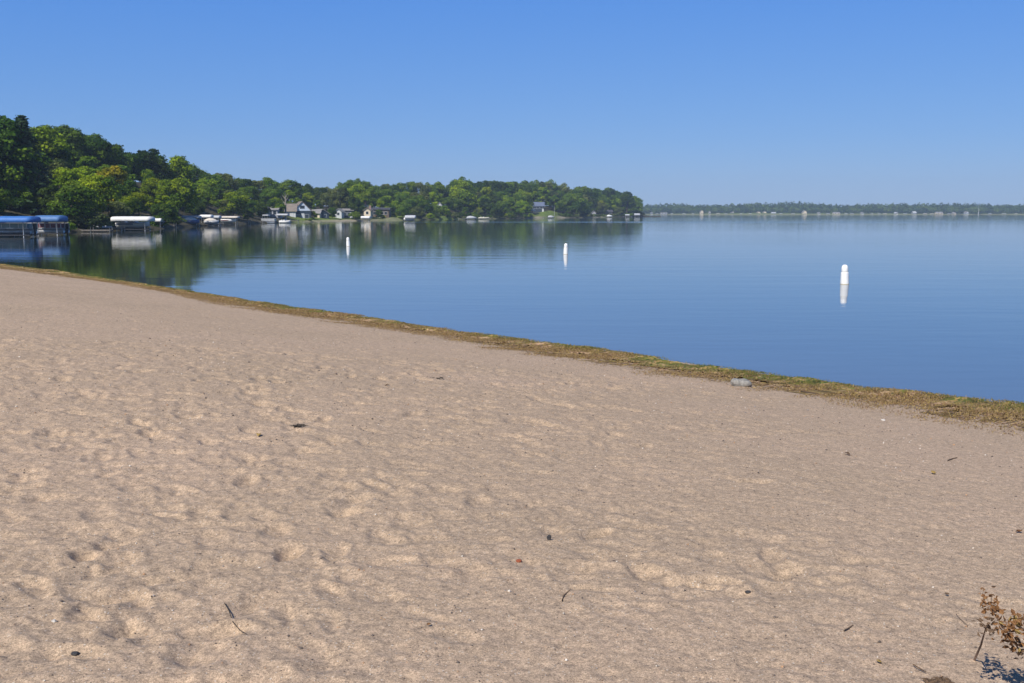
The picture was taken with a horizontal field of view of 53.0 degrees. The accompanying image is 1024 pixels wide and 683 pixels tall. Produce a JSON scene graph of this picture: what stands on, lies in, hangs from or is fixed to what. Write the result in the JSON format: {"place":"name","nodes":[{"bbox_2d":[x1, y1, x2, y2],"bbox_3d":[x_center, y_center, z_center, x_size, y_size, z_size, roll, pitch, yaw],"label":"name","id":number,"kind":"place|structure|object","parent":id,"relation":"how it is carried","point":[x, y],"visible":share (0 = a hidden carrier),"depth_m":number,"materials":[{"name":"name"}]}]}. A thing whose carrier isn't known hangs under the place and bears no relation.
{"place":"outdoors","nodes":[
{"label":"outdoors","id":0,"kind":"place"},
{"bbox_2d":[0,174,660,232],"bbox_3d":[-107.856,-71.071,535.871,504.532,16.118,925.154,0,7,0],"label":"wooded shore ground","id":1,"kind":"structure","parent":0,"point":[212,210],"depth_m":298.37,"materials":[{"name":"green plant"}]},
{"bbox_2d":[0,189,15,212],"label":"broadleaf tree","id":2,"kind":"object","parent":1,"relation":"on","point":[7,198],"visible":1,"depth_m":154.49,"materials":[{"name":"green plant"}]},
{"bbox_2d":[0,115,41,194],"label":"broadleaf tree","id":3,"kind":"object","parent":1,"relation":"on","point":[10,133],"visible":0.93,"depth_m":166.65,"materials":[{"name":"green plant"}]},
{"bbox_2d":[4,185,38,212],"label":"broadleaf tree","id":4,"kind":"object","parent":1,"relation":"on","point":[19,199],"visible":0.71,"depth_m":167.21,"materials":[{"name":"green plant"}]},
{"bbox_2d":[0,115,51,212],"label":"spruce tree","id":5,"kind":"object","parent":1,"relation":"on","point":[23,123],"visible":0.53,"depth_m":169.56,"materials":[{"name":"green plant"}]},
{"bbox_2d":[35,184,62,214],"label":"broadleaf tree","id":6,"kind":"object","parent":1,"relation":"on","point":[48,193],"visible":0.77,"depth_m":168.19,"materials":[{"name":"green plant"}]},
{"bbox_2d":[25,125,75,185],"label":"broadleaf tree","id":7,"kind":"object","parent":1,"relation":"on","point":[55,140],"visible":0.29,"depth_m":194.63,"materials":[{"name":"green plant"}]},
{"bbox_2d":[42,158,71,187],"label":"broadleaf tree","id":8,"kind":"object","parent":1,"relation":"on","point":[57,163],"visible":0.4,"depth_m":193.79,"materials":[{"name":"green plant"}]},
{"bbox_2d":[45,125,90,163],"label":"broadleaf tree","id":9,"kind":"object","parent":1,"relation":"on","point":[78,150],"visible":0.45,"depth_m":219.43,"materials":[{"name":"green plant"}]},
{"bbox_2d":[46,180,99,225],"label":"broadleaf tree","id":10,"kind":"object","parent":1,"relation":"on","point":[70,194],"visible":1,"depth_m":163.74,"materials":[{"name":"green plant"}]},
{"bbox_2d":[49,167,96,204],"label":"broadleaf tree","id":11,"kind":"object","parent":1,"relation":"on","point":[67,174],"visible":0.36,"depth_m":181.10,"materials":[{"name":"green plant"}]},
{"bbox_2d":[73,156,99,168],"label":"broadleaf tree","id":12,"kind":"object","parent":1,"relation":"on","point":[85,161],"visible":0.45,"depth_m":212.06,"materials":[{"name":"green plant"}]},
{"bbox_2d":[65,212,112,229],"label":"shrub","id":13,"kind":"object","parent":1,"relation":"on","point":[94,221],"visible":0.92,"depth_m":165.77,"materials":[{"name":"green plant"}]},
{"bbox_2d":[60,173,123,213],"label":"broadleaf tree","id":14,"kind":"object","parent":1,"relation":"on","point":[108,189],"visible":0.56,"depth_m":175.43,"materials":[{"name":"green plant"}]},
{"bbox_2d":[75,137,116,168],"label":"broadleaf tree","id":15,"kind":"object","parent":1,"relation":"on","point":[96,147],"visible":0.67,"depth_m":226.17,"materials":[{"name":"green plant"}]},
{"bbox_2d":[75,165,117,186],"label":"broadleaf tree","id":16,"kind":"object","parent":1,"relation":"on","point":[90,170],"visible":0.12,"depth_m":196.32,"materials":[{"name":"green plant"}]},
{"bbox_2d":[95,165,128,211],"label":"broadleaf tree","id":17,"kind":"object","parent":1,"relation":"on","point":[118,172],"visible":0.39,"depth_m":197.23,"materials":[{"name":"green plant"}]},
{"bbox_2d":[97,145,133,169],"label":"broadleaf tree","id":18,"kind":"object","parent":1,"relation":"on","point":[122,160],"visible":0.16,"depth_m":233.71,"materials":[{"name":"green plant"}]},
{"bbox_2d":[97,164,137,188],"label":"broadleaf tree","id":19,"kind":"object","parent":1,"relation":"on","point":[132,177],"visible":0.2,"depth_m":219.55,"materials":[{"name":"green plant"}]},
{"bbox_2d":[104,201,131,221],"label":"broadleaf tree","id":20,"kind":"object","parent":1,"relation":"on","point":[118,208],"visible":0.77,"depth_m":184.14,"materials":[{"name":"green plant"}]},
{"bbox_2d":[115,179,140,200],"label":"broadleaf tree","id":21,"kind":"object","parent":1,"relation":"on","point":[131,185],"visible":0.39,"depth_m":211.44,"materials":[{"name":"green plant"}]},
{"bbox_2d":[114,196,144,215],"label":"broadleaf tree","id":22,"kind":"object","parent":1,"relation":"on","point":[134,203],"visible":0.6,"depth_m":195.87,"materials":[{"name":"green plant"}]},
{"bbox_2d":[120,150,143,179],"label":"broadleaf tree","id":23,"kind":"object","parent":1,"relation":"on","point":[137,159],"visible":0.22,"depth_m":240.09,"materials":[{"name":"green plant"}]},
{"bbox_2d":[127,192,153,215],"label":"broadleaf tree","id":24,"kind":"object","parent":1,"relation":"on","point":[147,199],"visible":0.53,"depth_m":206.46,"materials":[{"name":"green plant"}]},
{"bbox_2d":[137,169,157,187],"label":"broadleaf tree","id":25,"kind":"object","parent":1,"relation":"on","point":[146,174],"visible":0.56,"depth_m":238.14,"materials":[{"name":"green plant"}]},
{"bbox_2d":[139,177,160,199],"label":"broadleaf tree","id":26,"kind":"object","parent":1,"relation":"on","point":[148,186],"visible":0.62,"depth_m":228.55,"materials":[{"name":"green plant"}]},
{"bbox_2d":[132,148,169,182],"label":"broadleaf tree","id":27,"kind":"object","parent":1,"relation":"on","point":[152,162],"visible":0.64,"depth_m":245.63,"materials":[{"name":"green plant"}]},
{"bbox_2d":[150,215,170,226],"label":"shrub","id":28,"kind":"object","parent":1,"relation":"on","point":[165,219],"visible":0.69,"depth_m":195.00,"materials":[{"name":"green plant"}]},
{"bbox_2d":[152,195,172,213],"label":"broadleaf tree","id":29,"kind":"object","parent":1,"relation":"on","point":[160,199],"visible":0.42,"depth_m":207.17,"materials":[{"name":"green plant"}]},
{"bbox_2d":[148,203,178,220],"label":"broadleaf tree","id":30,"kind":"object","parent":1,"relation":"on","point":[160,210],"visible":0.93,"depth_m":198.97,"materials":[{"name":"green plant"}]},
{"bbox_2d":[152,176,198,215],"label":"broadleaf tree","id":31,"kind":"object","parent":1,"relation":"on","point":[167,187],"visible":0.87,"depth_m":222.70,"materials":[{"name":"green plant"}]},
{"bbox_2d":[163,156,194,186],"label":"broadleaf tree","id":32,"kind":"object","parent":1,"relation":"on","point":[180,166],"visible":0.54,"depth_m":249.63,"materials":[{"name":"green plant"}]},
{"bbox_2d":[185,201,207,215],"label":"broadleaf tree","id":33,"kind":"object","parent":1,"relation":"on","point":[199,206],"visible":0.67,"depth_m":245.10,"materials":[{"name":"green plant"}]},
{"bbox_2d":[189,167,213,188],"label":"broadleaf tree","id":34,"kind":"object","parent":1,"relation":"on","point":[199,173],"visible":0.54,"depth_m":291.69,"materials":[{"name":"green plant"}]},
{"bbox_2d":[194,176,217,196],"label":"broadleaf tree","id":35,"kind":"object","parent":1,"relation":"on","point":[210,182],"visible":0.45,"depth_m":289.81,"materials":[{"name":"green plant"}]},
{"bbox_2d":[198,184,218,208],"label":"broadleaf tree","id":36,"kind":"object","parent":1,"relation":"on","point":[209,195],"visible":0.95,"depth_m":278.99,"materials":[{"name":"green plant"}]},
{"bbox_2d":[209,174,228,192],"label":"broadleaf tree","id":37,"kind":"object","parent":1,"relation":"on","point":[219,179],"visible":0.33,"depth_m":310.21,"materials":[{"name":"green plant"}]},
{"bbox_2d":[216,184,234,201],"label":"broadleaf tree","id":38,"kind":"object","parent":1,"relation":"on","point":[223,187],"visible":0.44,"depth_m":304.29,"materials":[{"name":"green plant"}]},
{"bbox_2d":[219,199,232,215],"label":"broadleaf tree","id":39,"kind":"object","parent":1,"relation":"on","point":[224,204],"visible":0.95,"depth_m":275.69,"materials":[{"name":"green plant"}]},
{"bbox_2d":[215,173,238,191],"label":"broadleaf tree","id":40,"kind":"object","parent":1,"relation":"on","point":[233,184],"visible":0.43,"depth_m":327.65,"materials":[{"name":"green plant"}]},
{"bbox_2d":[212,191,250,215],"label":"broadleaf tree","id":41,"kind":"object","parent":1,"relation":"on","point":[237,200],"visible":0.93,"depth_m":276.95,"materials":[{"name":"green plant"}]},
{"bbox_2d":[231,177,254,195],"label":"broadleaf tree","id":42,"kind":"object","parent":1,"relation":"on","point":[244,182],"visible":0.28,"depth_m":340.54,"materials":[{"name":"green plant"}]},
{"bbox_2d":[237,186,261,203],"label":"broadleaf tree","id":43,"kind":"object","parent":1,"relation":"on","point":[250,191],"visible":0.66,"depth_m":322.67,"materials":[{"name":"green plant"}]},
{"bbox_2d":[249,180,267,198],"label":"broadleaf tree","id":44,"kind":"object","parent":1,"relation":"on","point":[259,184],"visible":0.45,"depth_m":358.02,"materials":[{"name":"green plant"}]},
{"bbox_2d":[255,203,269,217],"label":"broadleaf tree","id":45,"kind":"object","parent":1,"relation":"on","point":[261,209],"visible":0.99,"depth_m":304.14,"materials":[{"name":"green plant"}]},
{"bbox_2d":[261,177,278,190],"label":"broadleaf tree","id":46,"kind":"object","parent":1,"relation":"on","point":[269,182],"visible":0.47,"depth_m":367.40,"materials":[{"name":"green plant"}]},
{"bbox_2d":[259,188,286,202],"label":"broadleaf tree","id":47,"kind":"object","parent":1,"relation":"on","point":[267,194],"visible":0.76,"depth_m":353.15,"materials":[{"name":"green plant"}]},
{"bbox_2d":[266,199,283,213],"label":"broadleaf tree","id":48,"kind":"object","parent":1,"relation":"on","point":[273,203],"visible":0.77,"depth_m":325.66,"materials":[{"name":"green plant"}]},
{"bbox_2d":[275,179,301,198],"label":"broadleaf tree","id":49,"kind":"object","parent":1,"relation":"on","point":[286,184],"visible":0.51,"depth_m":378.19,"materials":[{"name":"green plant"}]},
{"bbox_2d":[283,189,295,204],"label":"broadleaf tree","id":50,"kind":"object","parent":1,"relation":"on","point":[291,194],"visible":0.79,"depth_m":369.12,"materials":[{"name":"green plant"}]},
{"bbox_2d":[284,204,297,216],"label":"lake house","id":51,"kind":"structure","parent":1,"relation":"on","point":[291,209],"depth_m":344.58,"materials":[{"name":"white paint"}]},
{"bbox_2d":[296,201,312,217],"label":"lake house","id":52,"kind":"structure","parent":1,"relation":"on","point":[304,210],"depth_m":347.62,"materials":[{"name":"white"}]},
{"bbox_2d":[301,193,314,206],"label":"broadleaf tree","id":53,"kind":"object","parent":1,"relation":"on","point":[307,201],"visible":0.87,"depth_m":388.11,"materials":[{"name":"green plant"}]},
{"bbox_2d":[312,187,326,203],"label":"broadleaf tree","id":54,"kind":"object","parent":1,"relation":"on","point":[319,191],"visible":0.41,"depth_m":422.50,"materials":[{"name":"green plant"}]},
{"bbox_2d":[316,192,329,210],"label":"broadleaf tree","id":55,"kind":"object","parent":1,"relation":"on","point":[324,197],"visible":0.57,"depth_m":403.27,"materials":[{"name":"green plant"}]},
{"bbox_2d":[327,187,350,208],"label":"broadleaf tree","id":56,"kind":"object","parent":1,"relation":"on","point":[342,197],"visible":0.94,"depth_m":392.80,"materials":[{"name":"green plant"}]},
{"bbox_2d":[346,196,361,212],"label":"broadleaf tree","id":57,"kind":"object","parent":1,"relation":"on","point":[354,204],"visible":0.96,"depth_m":386.47,"materials":[{"name":"green plant"}]},
{"bbox_2d":[347,183,370,204],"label":"broadleaf tree","id":58,"kind":"object","parent":1,"relation":"on","point":[357,190],"visible":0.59,"depth_m":422.34,"materials":[{"name":"green plant"}]},
{"bbox_2d":[359,193,373,209],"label":"broadleaf tree","id":59,"kind":"object","parent":1,"relation":"on","point":[366,196],"visible":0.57,"depth_m":419.70,"materials":[{"name":"green plant"}]},
{"bbox_2d":[368,188,384,205],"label":"broadleaf tree","id":60,"kind":"object","parent":1,"relation":"on","point":[375,193],"visible":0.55,"depth_m":437.02,"materials":[{"name":"green plant"}]},
{"bbox_2d":[371,208,391,217],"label":"cottage","id":61,"kind":"structure","parent":1,"relation":"on","point":[387,212],"depth_m":411.31,"materials":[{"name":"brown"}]},
{"bbox_2d":[374,195,392,207],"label":"broadleaf tree","id":62,"kind":"object","parent":1,"relation":"on","point":[384,200],"visible":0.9,"depth_m":434.68,"materials":[{"name":"green plant"}]},
{"bbox_2d":[381,184,403,198],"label":"broadleaf tree","id":63,"kind":"object","parent":1,"relation":"on","point":[394,188],"visible":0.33,"depth_m":475.62,"materials":[{"name":"green plant"}]},
{"bbox_2d":[393,192,410,204],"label":"broadleaf tree","id":64,"kind":"object","parent":1,"relation":"on","point":[397,197],"visible":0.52,"depth_m":454.34,"materials":[{"name":"green plant"}]},
{"bbox_2d":[395,206,410,216],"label":"broadleaf tree","id":65,"kind":"object","parent":1,"relation":"on","point":[401,210],"visible":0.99,"depth_m":424.52,"materials":[{"name":"green plant"}]},
{"bbox_2d":[400,199,415,213],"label":"broadleaf tree","id":66,"kind":"object","parent":1,"relation":"on","point":[409,203],"visible":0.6,"depth_m":446.17,"materials":[{"name":"green plant"}]},
{"bbox_2d":[413,182,430,195],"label":"broadleaf tree","id":67,"kind":"object","parent":1,"relation":"on","point":[419,185],"visible":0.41,"depth_m":503.75,"materials":[{"name":"green plant"}]},
{"bbox_2d":[416,199,431,211],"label":"broadleaf tree","id":68,"kind":"object","parent":1,"relation":"on","point":[427,206],"visible":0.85,"depth_m":463.67,"materials":[{"name":"green plant"}]},
{"bbox_2d":[428,191,438,205],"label":"broadleaf tree","id":69,"kind":"object","parent":1,"relation":"on","point":[434,196],"visible":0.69,"depth_m":486.36,"materials":[{"name":"green plant"}]},
{"bbox_2d":[433,181,444,197],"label":"broadleaf tree","id":70,"kind":"object","parent":1,"relation":"on","point":[440,187],"visible":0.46,"depth_m":516.07,"materials":[{"name":"green plant"}]},
{"bbox_2d":[438,197,454,208],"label":"broadleaf tree","id":71,"kind":"object","parent":1,"relation":"on","point":[444,201],"visible":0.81,"depth_m":497.57,"materials":[{"name":"green plant"}]},
{"bbox_2d":[447,196,463,211],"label":"broadleaf tree","id":72,"kind":"object","parent":1,"relation":"on","point":[459,206],"visible":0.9,"depth_m":500.17,"materials":[{"name":"green plant"}]},
{"bbox_2d":[448,179,477,211],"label":"broadleaf tree","id":73,"kind":"object","parent":1,"relation":"on","point":[461,189],"visible":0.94,"depth_m":507.87,"materials":[{"name":"green plant"}]},
{"bbox_2d":[471,180,493,200],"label":"broadleaf tree","id":74,"kind":"object","parent":1,"relation":"on","point":[479,186],"visible":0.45,"depth_m":561.33,"materials":[{"name":"green plant"}]},
{"bbox_2d":[479,198,490,214],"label":"broadleaf tree","id":75,"kind":"object","parent":1,"relation":"on","point":[484,203],"visible":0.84,"depth_m":529.53,"materials":[{"name":"green plant"}]},
{"bbox_2d":[482,180,501,192],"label":"broadleaf tree","id":76,"kind":"object","parent":1,"relation":"on","point":[494,185],"visible":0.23,"depth_m":587.83,"materials":[{"name":"green plant"}]},
{"bbox_2d":[486,203,502,214],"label":"broadleaf tree","id":77,"kind":"object","parent":1,"relation":"on","point":[491,208],"visible":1,"depth_m":520.43,"materials":[{"name":"green plant"}]},
{"bbox_2d":[505,199,517,213],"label":"broadleaf tree","id":78,"kind":"object","parent":1,"relation":"on","point":[511,207],"visible":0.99,"depth_m":541.10,"materials":[{"name":"green plant"}]},
{"bbox_2d":[515,199,527,212],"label":"broadleaf tree","id":79,"kind":"object","parent":1,"relation":"on","point":[519,208],"visible":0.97,"depth_m":553.05,"materials":[{"name":"green plant"}]},
{"bbox_2d":[533,202,544,212],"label":"lake house","id":80,"kind":"structure","parent":1,"relation":"on","point":[538,206],"depth_m":597.99,"materials":[{"name":"grey"}]},
{"bbox_2d":[535,187,551,204],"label":"broadleaf tree","id":81,"kind":"object","parent":1,"relation":"on","point":[547,193],"visible":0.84,"depth_m":620.77,"materials":[{"name":"green plant"}]},
{"bbox_2d":[554,200,566,210],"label":"broadleaf tree","id":82,"kind":"object","parent":1,"relation":"on","point":[561,205],"visible":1,"depth_m":624.43,"materials":[{"name":"green plant"}]},
{"bbox_2d":[562,192,587,212],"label":"broadleaf tree","id":83,"kind":"object","parent":1,"relation":"on","point":[579,201],"visible":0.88,"depth_m":634.79,"materials":[{"name":"green plant"}]},
{"bbox_2d":[618,191,635,213],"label":"broadleaf tree","id":84,"kind":"object","parent":1,"relation":"on","point":[626,196],"visible":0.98,"depth_m":749.41,"materials":[{"name":"green plant"}]},
{"bbox_2d":[631,195,642,212],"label":"broadleaf tree","id":85,"kind":"object","parent":1,"relation":"on","point":[638,204],"visible":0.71,"depth_m":770.23,"materials":[{"name":"green plant"}]},
{"bbox_2d":[0,269,1023,682],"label":"sand beach","id":86,"kind":"structure","parent":0,"point":[36,511],"depth_m":6.40,"materials":[{"name":"beige sand"}]},
{"bbox_2d":[0,305,1022,682],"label":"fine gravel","id":87,"kind":"structure","parent":86,"relation":"on","point":[488,519],"depth_m":6.55,"materials":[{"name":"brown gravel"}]},
{"bbox_2d":[0,264,1023,441],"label":"stranded weed","id":88,"kind":"object","parent":86,"relation":"on","point":[968,406],"visible":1,"depth_m":19.26,"materials":[{"name":"plant"}]},
{"bbox_2d":[730,378,751,386],"bbox_3d":[3.611,0.662,16.184,0.335,0.170,0.209,1,7,8],"label":"rock","id":89,"kind":"object","parent":86,"relation":"on","point":[743,382],"visible":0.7,"depth_m":16.10,"materials":[{"name":"grey stone"}]},
{"bbox_2d":[921,676,953,682],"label":"weed clump","id":90,"kind":"object","parent":86,"relation":"on","point":[941,679],"visible":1,"depth_m":4.00,"materials":[{"name":"brown plant"}]},
{"bbox_2d":[972,586,1023,660],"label":"dry weed plant","id":91,"kind":"object","parent":86,"relation":"on","point":[1016,621],"visible":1,"depth_m":3.81,"materials":[{"name":"orange plant"}]},
{"bbox_2d":[0,215,1023,401],"bbox_3d":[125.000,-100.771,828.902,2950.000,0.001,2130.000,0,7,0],"label":"lake water","id":92,"kind":"structure","parent":0,"point":[931,303],"depth_m":46.62,"materials":[{"name":"blue liquid"}]},
{"bbox_2d":[0,223,37,235],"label":"pontoon boat","id":93,"kind":"object","parent":92,"relation":"on","point":[11,228],"visible":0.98,"depth_m":130.98,"materials":[{"name":"metal"}]},
{"bbox_2d":[0,216,40,236],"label":"boat lift","id":94,"kind":"object","parent":92,"relation":"in","point":[19,219],"visible":0.97,"depth_m":128.35,"materials":[{"name":"blue fabric"}]},
{"bbox_2d":[37,215,67,234],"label":"boat lift","id":95,"kind":"object","parent":92,"relation":"in","point":[54,218],"visible":0.86,"depth_m":139.09,"materials":[{"name":"blue fabric"}]},
{"bbox_2d":[37,222,69,234],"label":"pontoon boat","id":96,"kind":"object","parent":92,"relation":"on","point":[46,227],"visible":0.74,"depth_m":140.64,"materials":[{"name":"metal"}]},
{"bbox_2d":[110,216,154,230],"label":"boat lift","id":97,"kind":"object","parent":92,"relation":"in","point":[132,218],"visible":0.91,"depth_m":173.86,"materials":[{"name":"white fabric"}]},
{"bbox_2d":[115,221,148,227],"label":"motor boat","id":98,"kind":"object","parent":97,"relation":"on","point":[132,224],"visible":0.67,"depth_m":176.59,"materials":[{"name":"grey metal"}]},
{"bbox_2d":[840,265,848,283],"bbox_3d":[14.099,-2.593,43.529,0.366,1.330,0.366,-1,7,0],"label":"swim buoy","id":99,"kind":"object","parent":92,"relation":"on","point":[844,278],"visible":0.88,"depth_m":43.37,"materials":[{"name":"white plastic"}]},
{"bbox_2d":[0,0,1023,207],"label":"sky","id":100,"kind":"structure","parent":0,"point":[690,102],"materials":[{"name":"blue"}]},
{"bbox_2d":[630,212,1023,214],"bbox_3d":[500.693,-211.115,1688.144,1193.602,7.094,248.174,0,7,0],"label":"shore ground","id":101,"kind":"structure","parent":0,"point":[823,213],"depth_m":1611.11,"materials":[{"name":"green plant"}]},
{"bbox_2d":[641,201,1023,213],"bbox_3d":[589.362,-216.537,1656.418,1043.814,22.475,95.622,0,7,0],"label":"wood","id":102,"kind":"object","parent":101,"relation":"on","point":[792,207],"visible":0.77,"depth_m":1630.48,"materials":[{"name":"green plant"}]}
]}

